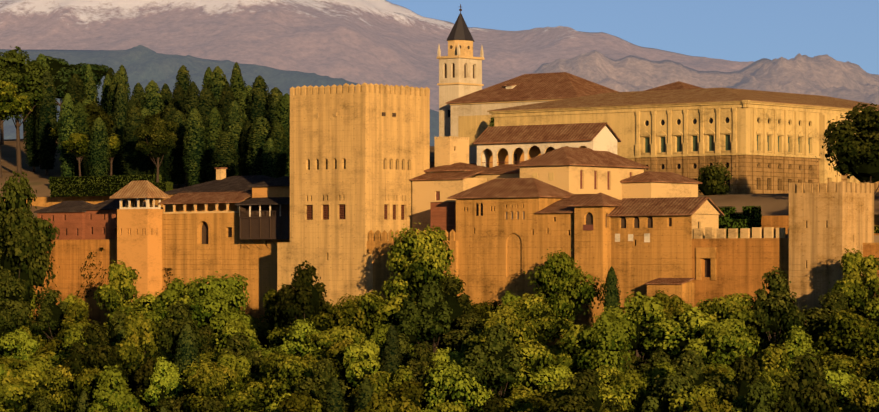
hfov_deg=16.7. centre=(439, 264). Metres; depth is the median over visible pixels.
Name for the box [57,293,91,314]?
slope tree
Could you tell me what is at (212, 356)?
slope tree
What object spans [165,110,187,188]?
cypress tree
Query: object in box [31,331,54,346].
slope tree
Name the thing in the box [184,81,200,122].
cypress tree
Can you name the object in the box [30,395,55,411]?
slope tree
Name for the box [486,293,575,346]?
slope tree
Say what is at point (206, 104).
cypress tree
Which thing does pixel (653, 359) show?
slope tree
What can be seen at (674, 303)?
slope tree
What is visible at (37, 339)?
slope tree
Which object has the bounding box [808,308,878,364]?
slope tree
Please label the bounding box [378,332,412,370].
slope tree
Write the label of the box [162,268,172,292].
ivy wall
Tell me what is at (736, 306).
slope tree
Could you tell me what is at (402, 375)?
slope tree
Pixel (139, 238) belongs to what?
peinador tower
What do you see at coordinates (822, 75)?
mountain rock ridge
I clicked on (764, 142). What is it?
charles palace
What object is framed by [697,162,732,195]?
terrace tree
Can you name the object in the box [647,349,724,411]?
slope tree
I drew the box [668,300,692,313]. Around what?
slope tree
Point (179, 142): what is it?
garden tree
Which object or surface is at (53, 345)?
slope tree
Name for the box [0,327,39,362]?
slope tree
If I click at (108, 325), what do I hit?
slope tree
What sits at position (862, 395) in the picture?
slope tree
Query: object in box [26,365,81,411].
slope tree
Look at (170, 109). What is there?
cypress tree
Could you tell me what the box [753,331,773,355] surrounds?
slope tree
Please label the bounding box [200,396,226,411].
slope tree
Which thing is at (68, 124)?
cypress tree
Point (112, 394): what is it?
slope tree
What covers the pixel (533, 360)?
slope tree
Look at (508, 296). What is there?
slope tree
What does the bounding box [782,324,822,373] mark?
slope tree
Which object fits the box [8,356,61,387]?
slope tree
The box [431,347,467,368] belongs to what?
slope tree
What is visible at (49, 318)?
slope tree
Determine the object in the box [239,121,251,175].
cypress tree
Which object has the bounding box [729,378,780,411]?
slope tree
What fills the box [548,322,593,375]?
slope tree
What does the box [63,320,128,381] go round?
slope tree
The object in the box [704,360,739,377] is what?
slope tree
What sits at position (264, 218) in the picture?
timber balcony
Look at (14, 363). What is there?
slope tree
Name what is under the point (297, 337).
slope tree
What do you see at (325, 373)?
slope tree
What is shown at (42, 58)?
cypress tree
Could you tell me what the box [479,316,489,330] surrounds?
slope tree
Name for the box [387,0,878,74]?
sky
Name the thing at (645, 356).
slope tree
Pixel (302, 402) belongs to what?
slope tree
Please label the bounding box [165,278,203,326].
slope tree
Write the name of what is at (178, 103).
cypress tree
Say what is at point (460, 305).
slope tree
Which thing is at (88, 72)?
cypress tree
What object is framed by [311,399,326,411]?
slope tree
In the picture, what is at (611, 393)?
slope tree
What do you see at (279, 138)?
cypress tree
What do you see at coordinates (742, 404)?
slope tree
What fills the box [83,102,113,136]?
garden tree
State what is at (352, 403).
slope tree
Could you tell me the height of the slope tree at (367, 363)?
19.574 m
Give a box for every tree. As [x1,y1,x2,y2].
[0,46,54,175]
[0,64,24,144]
[0,80,38,177]
[0,170,59,258]
[0,207,59,303]
[0,269,31,338]
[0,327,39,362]
[0,346,10,359]
[0,356,27,373]
[0,364,11,380]
[0,365,17,380]
[0,375,41,411]
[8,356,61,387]
[14,367,46,403]
[16,325,46,355]
[23,82,40,171]
[24,288,40,331]
[25,53,53,168]
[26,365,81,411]
[27,350,59,362]
[28,56,76,76]
[28,286,68,343]
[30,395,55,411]
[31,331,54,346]
[33,71,59,175]
[33,337,65,355]
[43,355,70,377]
[48,121,60,142]
[48,324,115,363]
[53,75,71,110]
[54,302,90,344]
[56,93,78,176]
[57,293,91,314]
[60,133,89,175]
[61,78,80,116]
[62,320,99,342]
[63,74,85,102]
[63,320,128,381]
[69,63,110,88]
[69,366,104,411]
[72,102,90,175]
[75,390,91,411]
[81,363,144,411]
[82,99,89,104]
[82,134,91,176]
[83,64,92,97]
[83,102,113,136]
[84,76,99,105]
[87,117,110,176]
[92,259,141,316]
[100,74,111,174]
[101,67,114,97]
[101,310,126,350]
[103,320,111,333]
[106,72,119,126]
[106,291,161,321]
[107,126,118,175]
[107,134,125,175]
[110,309,162,393]
[111,329,126,355]
[112,78,129,128]
[112,126,125,174]
[117,65,130,103]
[117,363,134,392]
[119,105,144,174]
[128,95,137,108]
[130,116,178,181]
[131,83,144,102]
[131,357,190,405]
[131,390,159,411]
[135,124,152,174]
[137,92,144,110]
[139,80,165,174]
[140,403,150,411]
[141,108,153,173]
[141,355,183,406]
[142,111,164,130]
[143,310,163,328]
[150,156,164,182]
[153,278,185,321]
[153,319,173,353]
[154,301,209,359]
[155,349,175,362]
[156,392,190,411]
[159,103,176,182]
[160,83,171,109]
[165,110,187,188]
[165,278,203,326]
[171,84,185,115]
[172,65,191,105]
[173,131,187,186]
[174,324,200,398]
[180,359,217,394]
[182,108,207,185]
[183,359,240,411]
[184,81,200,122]
[186,271,254,335]
[196,325,222,359]
[197,87,217,181]
[197,350,220,365]
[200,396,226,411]
[201,123,207,182]
[202,67,211,88]
[203,107,223,181]
[205,66,228,107]
[206,308,252,344]
[207,319,262,353]
[210,132,238,178]
[217,85,235,131]
[217,351,251,394]
[220,332,265,383]
[223,100,244,175]
[224,381,277,411]
[229,62,241,87]
[230,73,247,100]
[237,90,250,175]
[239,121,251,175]
[242,372,265,390]
[245,75,270,128]
[245,85,251,102]
[245,116,271,174]
[248,344,281,374]
[250,315,274,349]
[258,356,342,404]
[258,406,284,411]
[259,354,281,376]
[260,350,317,398]
[261,138,278,177]
[263,283,296,330]
[265,393,297,411]
[266,87,282,135]
[267,325,291,347]
[268,260,328,331]
[269,122,288,177]
[271,93,289,175]
[273,390,313,411]
[277,318,321,358]
[293,357,347,402]
[303,324,369,360]
[307,293,371,336]
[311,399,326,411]
[318,338,380,398]
[321,299,336,315]
[321,401,350,411]
[323,377,344,411]
[335,290,409,338]
[341,337,383,388]
[344,394,359,411]
[347,369,396,399]
[354,334,370,346]
[354,378,374,410]
[354,388,421,411]
[368,323,416,370]
[371,292,422,349]
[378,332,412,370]
[379,222,463,348]
[380,325,403,378]
[386,380,432,411]
[387,365,413,396]
[396,279,452,355]
[404,340,443,381]
[407,370,438,405]
[420,360,494,411]
[420,406,438,411]
[427,399,480,411]
[428,340,445,350]
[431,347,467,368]
[439,274,478,346]
[441,312,482,355]
[458,327,484,359]
[459,321,522,397]
[461,308,544,397]
[471,298,500,331]
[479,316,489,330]
[482,393,506,411]
[485,338,562,397]
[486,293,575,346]
[488,116,493,126]
[500,291,523,311]
[501,385,545,411]
[507,386,573,411]
[508,339,558,355]
[517,400,540,411]
[524,249,604,324]
[527,373,576,397]
[529,363,573,391]
[546,367,622,411]
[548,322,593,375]
[548,340,563,349]
[550,348,567,354]
[574,380,634,411]
[577,311,641,376]
[593,291,669,362]
[594,364,620,392]
[602,266,620,312]
[604,369,658,411]
[619,351,644,375]
[628,348,649,363]
[639,349,671,376]
[639,360,678,400]
[641,372,695,411]
[646,305,715,365]
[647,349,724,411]
[652,288,683,324]
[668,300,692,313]
[668,382,727,411]
[677,317,759,367]
[679,364,733,386]
[684,393,743,411]
[690,292,760,342]
[691,297,719,312]
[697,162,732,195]
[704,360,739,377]
[717,371,781,401]
[719,355,776,408]
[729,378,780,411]
[731,396,750,411]
[749,266,808,409]
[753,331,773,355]
[756,325,809,410]
[756,341,798,403]
[772,349,844,411]
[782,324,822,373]
[799,369,865,406]
[802,289,860,341]
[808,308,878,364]
[811,341,840,362]
[815,102,878,194]
[823,353,858,374]
[828,248,878,318]
[839,377,878,411]
[848,355,878,383]
[860,294,878,358]
[868,377,878,401]
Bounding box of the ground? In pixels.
[0,139,878,399]
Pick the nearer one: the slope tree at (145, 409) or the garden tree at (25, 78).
the slope tree at (145, 409)
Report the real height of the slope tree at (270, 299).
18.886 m
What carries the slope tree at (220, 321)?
on the ground
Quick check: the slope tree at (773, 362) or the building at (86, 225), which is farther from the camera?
the building at (86, 225)
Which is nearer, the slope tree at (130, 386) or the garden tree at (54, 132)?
the slope tree at (130, 386)
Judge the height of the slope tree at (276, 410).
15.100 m
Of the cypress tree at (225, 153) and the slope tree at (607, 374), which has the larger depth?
the cypress tree at (225, 153)
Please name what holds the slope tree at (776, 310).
on the ground
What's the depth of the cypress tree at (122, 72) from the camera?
631.91 m
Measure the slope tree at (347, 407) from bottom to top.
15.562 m
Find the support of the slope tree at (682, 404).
on the ground
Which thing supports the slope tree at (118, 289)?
on the ground
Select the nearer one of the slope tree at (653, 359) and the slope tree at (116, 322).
the slope tree at (653, 359)
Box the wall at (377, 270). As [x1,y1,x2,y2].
[366,229,457,355]
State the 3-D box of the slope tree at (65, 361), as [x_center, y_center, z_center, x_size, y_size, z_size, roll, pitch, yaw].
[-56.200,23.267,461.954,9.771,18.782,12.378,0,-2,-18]
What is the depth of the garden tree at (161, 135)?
551.90 m
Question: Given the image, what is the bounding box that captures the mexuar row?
[536,192,723,347]
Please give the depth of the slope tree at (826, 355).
399.72 m
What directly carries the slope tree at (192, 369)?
on the ground
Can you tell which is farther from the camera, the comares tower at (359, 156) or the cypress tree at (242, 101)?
the cypress tree at (242, 101)
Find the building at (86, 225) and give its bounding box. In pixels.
[4,196,163,327]
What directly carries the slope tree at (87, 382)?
on the ground
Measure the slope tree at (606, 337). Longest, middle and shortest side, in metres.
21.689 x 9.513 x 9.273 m
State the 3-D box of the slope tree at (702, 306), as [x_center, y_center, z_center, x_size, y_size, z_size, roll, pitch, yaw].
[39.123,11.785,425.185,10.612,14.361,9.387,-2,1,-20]
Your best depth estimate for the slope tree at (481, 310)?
451.06 m
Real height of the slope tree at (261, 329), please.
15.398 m
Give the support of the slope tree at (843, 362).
on the ground
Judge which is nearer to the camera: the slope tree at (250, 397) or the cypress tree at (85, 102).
the slope tree at (250, 397)
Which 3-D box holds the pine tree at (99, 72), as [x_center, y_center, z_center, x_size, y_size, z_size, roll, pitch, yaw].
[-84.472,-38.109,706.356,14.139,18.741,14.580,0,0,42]
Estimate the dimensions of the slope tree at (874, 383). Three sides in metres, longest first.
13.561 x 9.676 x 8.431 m
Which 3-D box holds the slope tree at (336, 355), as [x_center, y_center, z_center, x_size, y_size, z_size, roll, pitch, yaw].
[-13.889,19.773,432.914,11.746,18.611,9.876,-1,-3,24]
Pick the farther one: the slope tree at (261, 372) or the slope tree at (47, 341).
the slope tree at (47, 341)
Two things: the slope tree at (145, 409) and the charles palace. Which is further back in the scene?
the charles palace
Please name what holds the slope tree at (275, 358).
on the ground
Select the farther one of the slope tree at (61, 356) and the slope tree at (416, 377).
the slope tree at (61, 356)
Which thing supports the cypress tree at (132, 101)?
on the ground
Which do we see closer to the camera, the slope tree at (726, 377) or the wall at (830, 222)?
the slope tree at (726, 377)
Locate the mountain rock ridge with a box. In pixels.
[532,50,878,104]
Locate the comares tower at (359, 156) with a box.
[277,82,429,304]
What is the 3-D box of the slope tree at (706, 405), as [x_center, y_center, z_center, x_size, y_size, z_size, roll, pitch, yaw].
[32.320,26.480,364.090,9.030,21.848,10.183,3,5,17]
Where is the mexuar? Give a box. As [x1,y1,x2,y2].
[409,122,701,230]
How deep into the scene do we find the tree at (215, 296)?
480.13 m
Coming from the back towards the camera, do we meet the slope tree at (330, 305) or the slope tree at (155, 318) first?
the slope tree at (155, 318)
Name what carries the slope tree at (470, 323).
on the ground
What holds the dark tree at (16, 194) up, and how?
on the ground
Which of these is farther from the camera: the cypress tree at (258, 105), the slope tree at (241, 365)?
the cypress tree at (258, 105)
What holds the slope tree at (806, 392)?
on the ground
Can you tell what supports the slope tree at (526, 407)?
on the ground
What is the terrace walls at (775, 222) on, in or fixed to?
on the ground
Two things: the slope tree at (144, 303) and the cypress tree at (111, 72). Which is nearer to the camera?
the slope tree at (144, 303)
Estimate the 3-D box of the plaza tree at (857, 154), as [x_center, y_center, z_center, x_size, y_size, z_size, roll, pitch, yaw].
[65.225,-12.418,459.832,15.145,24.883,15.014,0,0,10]
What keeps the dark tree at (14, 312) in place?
on the ground
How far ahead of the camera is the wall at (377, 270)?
471.40 m
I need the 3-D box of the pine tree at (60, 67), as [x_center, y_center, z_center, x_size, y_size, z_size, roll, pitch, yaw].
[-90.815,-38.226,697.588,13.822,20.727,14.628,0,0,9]
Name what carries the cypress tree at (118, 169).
on the ground
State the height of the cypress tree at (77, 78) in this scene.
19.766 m
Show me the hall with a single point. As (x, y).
(493, 224)
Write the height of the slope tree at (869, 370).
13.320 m
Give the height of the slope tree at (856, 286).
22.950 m
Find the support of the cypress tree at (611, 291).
on the ground
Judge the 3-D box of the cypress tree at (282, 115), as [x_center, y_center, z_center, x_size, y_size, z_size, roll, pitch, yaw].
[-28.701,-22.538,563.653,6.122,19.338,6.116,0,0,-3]
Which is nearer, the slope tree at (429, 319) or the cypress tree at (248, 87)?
the slope tree at (429, 319)
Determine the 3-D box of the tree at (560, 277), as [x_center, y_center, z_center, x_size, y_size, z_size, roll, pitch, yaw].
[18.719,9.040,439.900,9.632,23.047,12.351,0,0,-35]
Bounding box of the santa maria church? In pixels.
[437,4,700,162]
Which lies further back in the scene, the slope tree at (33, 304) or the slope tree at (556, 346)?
the slope tree at (33, 304)
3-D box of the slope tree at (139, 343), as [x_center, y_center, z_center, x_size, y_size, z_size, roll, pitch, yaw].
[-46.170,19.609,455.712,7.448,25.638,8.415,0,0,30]
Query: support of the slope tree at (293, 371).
on the ground
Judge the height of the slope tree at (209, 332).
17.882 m
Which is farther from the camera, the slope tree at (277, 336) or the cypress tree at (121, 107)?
the cypress tree at (121, 107)
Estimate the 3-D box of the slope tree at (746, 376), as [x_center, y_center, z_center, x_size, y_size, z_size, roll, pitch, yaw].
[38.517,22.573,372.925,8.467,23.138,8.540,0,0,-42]
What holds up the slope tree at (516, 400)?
on the ground
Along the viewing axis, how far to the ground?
572.49 m
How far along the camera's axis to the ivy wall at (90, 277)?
524.16 m
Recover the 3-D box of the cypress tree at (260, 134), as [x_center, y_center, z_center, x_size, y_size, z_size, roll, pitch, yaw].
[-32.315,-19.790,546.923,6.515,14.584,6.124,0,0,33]
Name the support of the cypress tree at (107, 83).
on the ground
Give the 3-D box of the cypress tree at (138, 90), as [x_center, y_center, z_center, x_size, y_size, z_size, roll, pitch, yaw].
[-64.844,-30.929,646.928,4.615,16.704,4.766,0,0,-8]
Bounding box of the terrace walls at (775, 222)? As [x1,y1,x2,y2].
[761,214,878,235]
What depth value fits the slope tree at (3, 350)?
489.68 m
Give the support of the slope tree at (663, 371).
on the ground
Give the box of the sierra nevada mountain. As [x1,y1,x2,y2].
[0,0,792,111]
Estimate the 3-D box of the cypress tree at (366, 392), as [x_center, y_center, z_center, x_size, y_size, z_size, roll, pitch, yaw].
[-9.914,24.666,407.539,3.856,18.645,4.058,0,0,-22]
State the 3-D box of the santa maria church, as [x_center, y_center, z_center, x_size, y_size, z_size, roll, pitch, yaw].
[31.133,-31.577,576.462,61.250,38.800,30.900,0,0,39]
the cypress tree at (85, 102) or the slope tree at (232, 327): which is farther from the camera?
the cypress tree at (85, 102)
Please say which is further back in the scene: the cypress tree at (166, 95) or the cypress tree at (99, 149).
the cypress tree at (166, 95)
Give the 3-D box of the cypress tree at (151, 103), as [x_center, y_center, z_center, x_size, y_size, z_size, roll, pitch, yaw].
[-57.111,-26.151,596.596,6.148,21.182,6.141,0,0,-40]
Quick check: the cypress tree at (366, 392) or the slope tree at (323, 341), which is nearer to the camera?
the cypress tree at (366, 392)
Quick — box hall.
[429,178,572,307]
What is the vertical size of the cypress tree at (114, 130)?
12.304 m
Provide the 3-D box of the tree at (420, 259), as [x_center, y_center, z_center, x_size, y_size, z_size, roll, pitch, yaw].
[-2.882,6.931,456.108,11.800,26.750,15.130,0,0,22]
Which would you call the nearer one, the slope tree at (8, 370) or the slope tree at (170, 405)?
the slope tree at (170, 405)
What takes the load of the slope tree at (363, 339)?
on the ground
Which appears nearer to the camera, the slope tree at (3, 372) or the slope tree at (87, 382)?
the slope tree at (87, 382)
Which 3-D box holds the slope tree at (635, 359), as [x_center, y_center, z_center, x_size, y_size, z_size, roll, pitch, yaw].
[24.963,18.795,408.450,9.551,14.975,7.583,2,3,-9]
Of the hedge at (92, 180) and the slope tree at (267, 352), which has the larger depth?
the hedge at (92, 180)
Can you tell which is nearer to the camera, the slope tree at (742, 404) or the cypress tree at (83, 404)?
the slope tree at (742, 404)
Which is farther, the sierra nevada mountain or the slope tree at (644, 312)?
the sierra nevada mountain
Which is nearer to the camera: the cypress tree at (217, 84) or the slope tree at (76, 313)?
the slope tree at (76, 313)
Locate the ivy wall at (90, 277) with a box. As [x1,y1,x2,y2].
[75,247,107,298]
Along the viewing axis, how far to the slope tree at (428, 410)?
390.86 m
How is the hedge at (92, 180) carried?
on the ground
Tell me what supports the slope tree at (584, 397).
on the ground
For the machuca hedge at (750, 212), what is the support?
on the ground
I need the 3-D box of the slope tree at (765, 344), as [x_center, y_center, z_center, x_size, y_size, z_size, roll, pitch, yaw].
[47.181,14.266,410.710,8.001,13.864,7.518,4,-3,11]
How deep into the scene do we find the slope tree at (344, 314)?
447.86 m
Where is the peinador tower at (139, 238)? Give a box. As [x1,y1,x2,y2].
[109,180,170,301]
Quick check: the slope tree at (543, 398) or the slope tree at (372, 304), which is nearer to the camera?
the slope tree at (543, 398)
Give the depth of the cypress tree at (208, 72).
657.09 m
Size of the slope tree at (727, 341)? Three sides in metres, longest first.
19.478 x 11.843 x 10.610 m
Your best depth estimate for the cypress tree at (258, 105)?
584.74 m
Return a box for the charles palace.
[487,88,878,194]
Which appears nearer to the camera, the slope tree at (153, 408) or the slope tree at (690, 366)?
the slope tree at (690, 366)
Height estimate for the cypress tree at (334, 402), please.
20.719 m
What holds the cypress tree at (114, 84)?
on the ground
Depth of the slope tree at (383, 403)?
379.95 m
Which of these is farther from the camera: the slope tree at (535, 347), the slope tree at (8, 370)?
the slope tree at (8, 370)
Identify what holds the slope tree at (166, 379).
on the ground
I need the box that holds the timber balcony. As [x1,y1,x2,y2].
[235,197,289,245]
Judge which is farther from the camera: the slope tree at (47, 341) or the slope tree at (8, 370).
the slope tree at (47, 341)
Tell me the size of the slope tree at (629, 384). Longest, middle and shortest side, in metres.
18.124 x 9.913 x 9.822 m
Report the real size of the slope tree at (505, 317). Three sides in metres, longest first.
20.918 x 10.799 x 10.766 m
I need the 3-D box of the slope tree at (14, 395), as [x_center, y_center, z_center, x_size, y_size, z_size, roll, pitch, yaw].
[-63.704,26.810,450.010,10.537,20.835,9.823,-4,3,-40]
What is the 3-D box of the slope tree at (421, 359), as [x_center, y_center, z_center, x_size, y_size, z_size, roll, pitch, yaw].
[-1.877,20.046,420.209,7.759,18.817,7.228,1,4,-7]
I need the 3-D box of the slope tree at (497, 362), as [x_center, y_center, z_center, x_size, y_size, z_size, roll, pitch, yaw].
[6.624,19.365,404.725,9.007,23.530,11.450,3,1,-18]
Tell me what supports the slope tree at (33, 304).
on the ground
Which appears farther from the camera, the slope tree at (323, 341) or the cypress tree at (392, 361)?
the slope tree at (323, 341)
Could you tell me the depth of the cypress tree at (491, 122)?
567.87 m
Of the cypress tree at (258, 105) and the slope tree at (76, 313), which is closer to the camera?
the slope tree at (76, 313)
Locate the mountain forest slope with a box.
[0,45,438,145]
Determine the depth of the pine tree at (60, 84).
663.44 m
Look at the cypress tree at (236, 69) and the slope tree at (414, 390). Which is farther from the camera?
the cypress tree at (236, 69)
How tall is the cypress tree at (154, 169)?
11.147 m
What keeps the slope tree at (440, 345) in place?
on the ground
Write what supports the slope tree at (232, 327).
on the ground
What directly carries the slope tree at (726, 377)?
on the ground
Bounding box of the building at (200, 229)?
[158,167,289,337]
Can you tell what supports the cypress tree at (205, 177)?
on the ground
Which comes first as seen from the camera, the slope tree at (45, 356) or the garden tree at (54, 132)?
the slope tree at (45, 356)
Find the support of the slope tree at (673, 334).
on the ground
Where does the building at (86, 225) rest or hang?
on the ground
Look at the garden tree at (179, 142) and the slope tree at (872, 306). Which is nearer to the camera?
the slope tree at (872, 306)
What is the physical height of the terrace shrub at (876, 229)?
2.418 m
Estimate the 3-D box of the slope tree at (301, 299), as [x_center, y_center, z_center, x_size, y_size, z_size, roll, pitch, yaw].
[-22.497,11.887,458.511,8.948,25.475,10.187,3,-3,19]
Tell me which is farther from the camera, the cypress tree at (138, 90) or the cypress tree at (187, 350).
the cypress tree at (138, 90)
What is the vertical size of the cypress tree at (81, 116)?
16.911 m
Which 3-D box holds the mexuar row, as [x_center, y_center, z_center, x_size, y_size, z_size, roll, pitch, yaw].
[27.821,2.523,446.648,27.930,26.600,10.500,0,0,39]
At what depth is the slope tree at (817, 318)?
405.01 m
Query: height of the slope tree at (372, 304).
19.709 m
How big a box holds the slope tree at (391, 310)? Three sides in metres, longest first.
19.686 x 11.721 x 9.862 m
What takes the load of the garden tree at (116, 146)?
on the ground
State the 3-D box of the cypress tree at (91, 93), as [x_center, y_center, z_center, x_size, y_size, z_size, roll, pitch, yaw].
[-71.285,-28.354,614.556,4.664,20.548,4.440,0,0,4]
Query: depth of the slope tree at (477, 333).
427.86 m
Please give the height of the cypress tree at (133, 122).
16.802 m
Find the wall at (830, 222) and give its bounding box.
[645,181,878,365]
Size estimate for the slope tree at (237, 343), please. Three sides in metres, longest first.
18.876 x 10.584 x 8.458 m
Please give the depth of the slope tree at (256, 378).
442.47 m
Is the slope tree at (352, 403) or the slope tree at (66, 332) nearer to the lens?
the slope tree at (352, 403)
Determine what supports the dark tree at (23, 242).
on the ground
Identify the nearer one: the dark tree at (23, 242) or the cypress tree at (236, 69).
the dark tree at (23, 242)
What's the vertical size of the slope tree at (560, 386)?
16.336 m
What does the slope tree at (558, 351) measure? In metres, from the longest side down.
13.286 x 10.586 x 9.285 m
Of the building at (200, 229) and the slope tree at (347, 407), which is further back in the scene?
the building at (200, 229)
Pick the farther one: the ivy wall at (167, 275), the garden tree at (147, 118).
the garden tree at (147, 118)
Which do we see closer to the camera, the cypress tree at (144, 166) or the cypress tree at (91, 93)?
the cypress tree at (144, 166)
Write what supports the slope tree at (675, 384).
on the ground
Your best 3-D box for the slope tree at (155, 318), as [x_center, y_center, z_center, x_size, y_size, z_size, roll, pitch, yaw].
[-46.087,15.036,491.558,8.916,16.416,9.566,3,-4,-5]
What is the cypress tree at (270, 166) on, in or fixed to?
on the ground
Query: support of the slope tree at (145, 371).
on the ground
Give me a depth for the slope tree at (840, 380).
378.90 m
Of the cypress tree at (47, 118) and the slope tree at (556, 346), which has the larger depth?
the cypress tree at (47, 118)
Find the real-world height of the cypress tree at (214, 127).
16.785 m
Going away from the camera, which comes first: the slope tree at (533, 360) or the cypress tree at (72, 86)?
the slope tree at (533, 360)
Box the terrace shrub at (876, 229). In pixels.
[874,225,878,232]
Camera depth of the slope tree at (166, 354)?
472.99 m
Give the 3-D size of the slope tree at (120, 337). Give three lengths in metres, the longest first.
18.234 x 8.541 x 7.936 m
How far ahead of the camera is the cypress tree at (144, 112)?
592.95 m
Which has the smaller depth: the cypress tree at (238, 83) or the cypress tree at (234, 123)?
the cypress tree at (234, 123)
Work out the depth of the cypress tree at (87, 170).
568.97 m
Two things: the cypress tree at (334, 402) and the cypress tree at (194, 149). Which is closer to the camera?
the cypress tree at (334, 402)
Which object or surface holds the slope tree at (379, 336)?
on the ground
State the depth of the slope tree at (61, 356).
466.95 m
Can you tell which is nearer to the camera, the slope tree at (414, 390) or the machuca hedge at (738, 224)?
the slope tree at (414, 390)
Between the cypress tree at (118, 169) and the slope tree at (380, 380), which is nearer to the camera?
the slope tree at (380, 380)
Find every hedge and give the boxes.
[48,174,161,188]
[50,181,172,197]
[718,206,761,235]
[725,219,760,237]
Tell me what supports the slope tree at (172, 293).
on the ground
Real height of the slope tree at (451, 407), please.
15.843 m
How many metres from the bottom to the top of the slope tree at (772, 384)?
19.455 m
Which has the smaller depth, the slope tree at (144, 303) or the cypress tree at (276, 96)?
the slope tree at (144, 303)
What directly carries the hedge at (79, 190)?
on the ground
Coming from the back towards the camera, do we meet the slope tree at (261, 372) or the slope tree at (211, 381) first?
the slope tree at (261, 372)
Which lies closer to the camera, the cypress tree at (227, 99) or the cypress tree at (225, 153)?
the cypress tree at (225, 153)
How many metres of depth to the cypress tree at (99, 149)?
566.06 m
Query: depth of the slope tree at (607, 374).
392.51 m
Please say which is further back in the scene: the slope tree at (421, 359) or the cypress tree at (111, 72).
the cypress tree at (111, 72)
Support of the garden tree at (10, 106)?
on the ground
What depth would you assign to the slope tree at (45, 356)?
474.27 m
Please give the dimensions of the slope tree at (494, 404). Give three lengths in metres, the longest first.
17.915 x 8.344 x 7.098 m
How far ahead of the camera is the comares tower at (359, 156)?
478.05 m
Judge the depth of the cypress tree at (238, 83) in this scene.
596.95 m
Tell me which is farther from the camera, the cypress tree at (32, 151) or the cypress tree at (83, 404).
the cypress tree at (32, 151)
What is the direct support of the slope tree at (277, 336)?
on the ground
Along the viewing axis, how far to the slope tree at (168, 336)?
461.52 m
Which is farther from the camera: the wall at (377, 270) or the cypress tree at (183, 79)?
the cypress tree at (183, 79)
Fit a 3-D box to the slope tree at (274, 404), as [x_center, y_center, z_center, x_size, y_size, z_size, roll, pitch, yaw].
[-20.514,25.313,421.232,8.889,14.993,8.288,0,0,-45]
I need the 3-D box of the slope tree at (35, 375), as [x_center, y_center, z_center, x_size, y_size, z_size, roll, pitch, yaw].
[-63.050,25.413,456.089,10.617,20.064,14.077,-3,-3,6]
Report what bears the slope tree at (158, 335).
on the ground
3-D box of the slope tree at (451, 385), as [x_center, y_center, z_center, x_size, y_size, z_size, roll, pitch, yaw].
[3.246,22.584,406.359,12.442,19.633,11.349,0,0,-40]
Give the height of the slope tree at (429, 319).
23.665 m
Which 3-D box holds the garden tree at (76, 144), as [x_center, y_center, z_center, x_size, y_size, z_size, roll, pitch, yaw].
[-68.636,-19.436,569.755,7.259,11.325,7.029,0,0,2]
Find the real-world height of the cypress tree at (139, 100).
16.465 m
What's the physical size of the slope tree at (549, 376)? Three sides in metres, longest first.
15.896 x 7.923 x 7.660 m

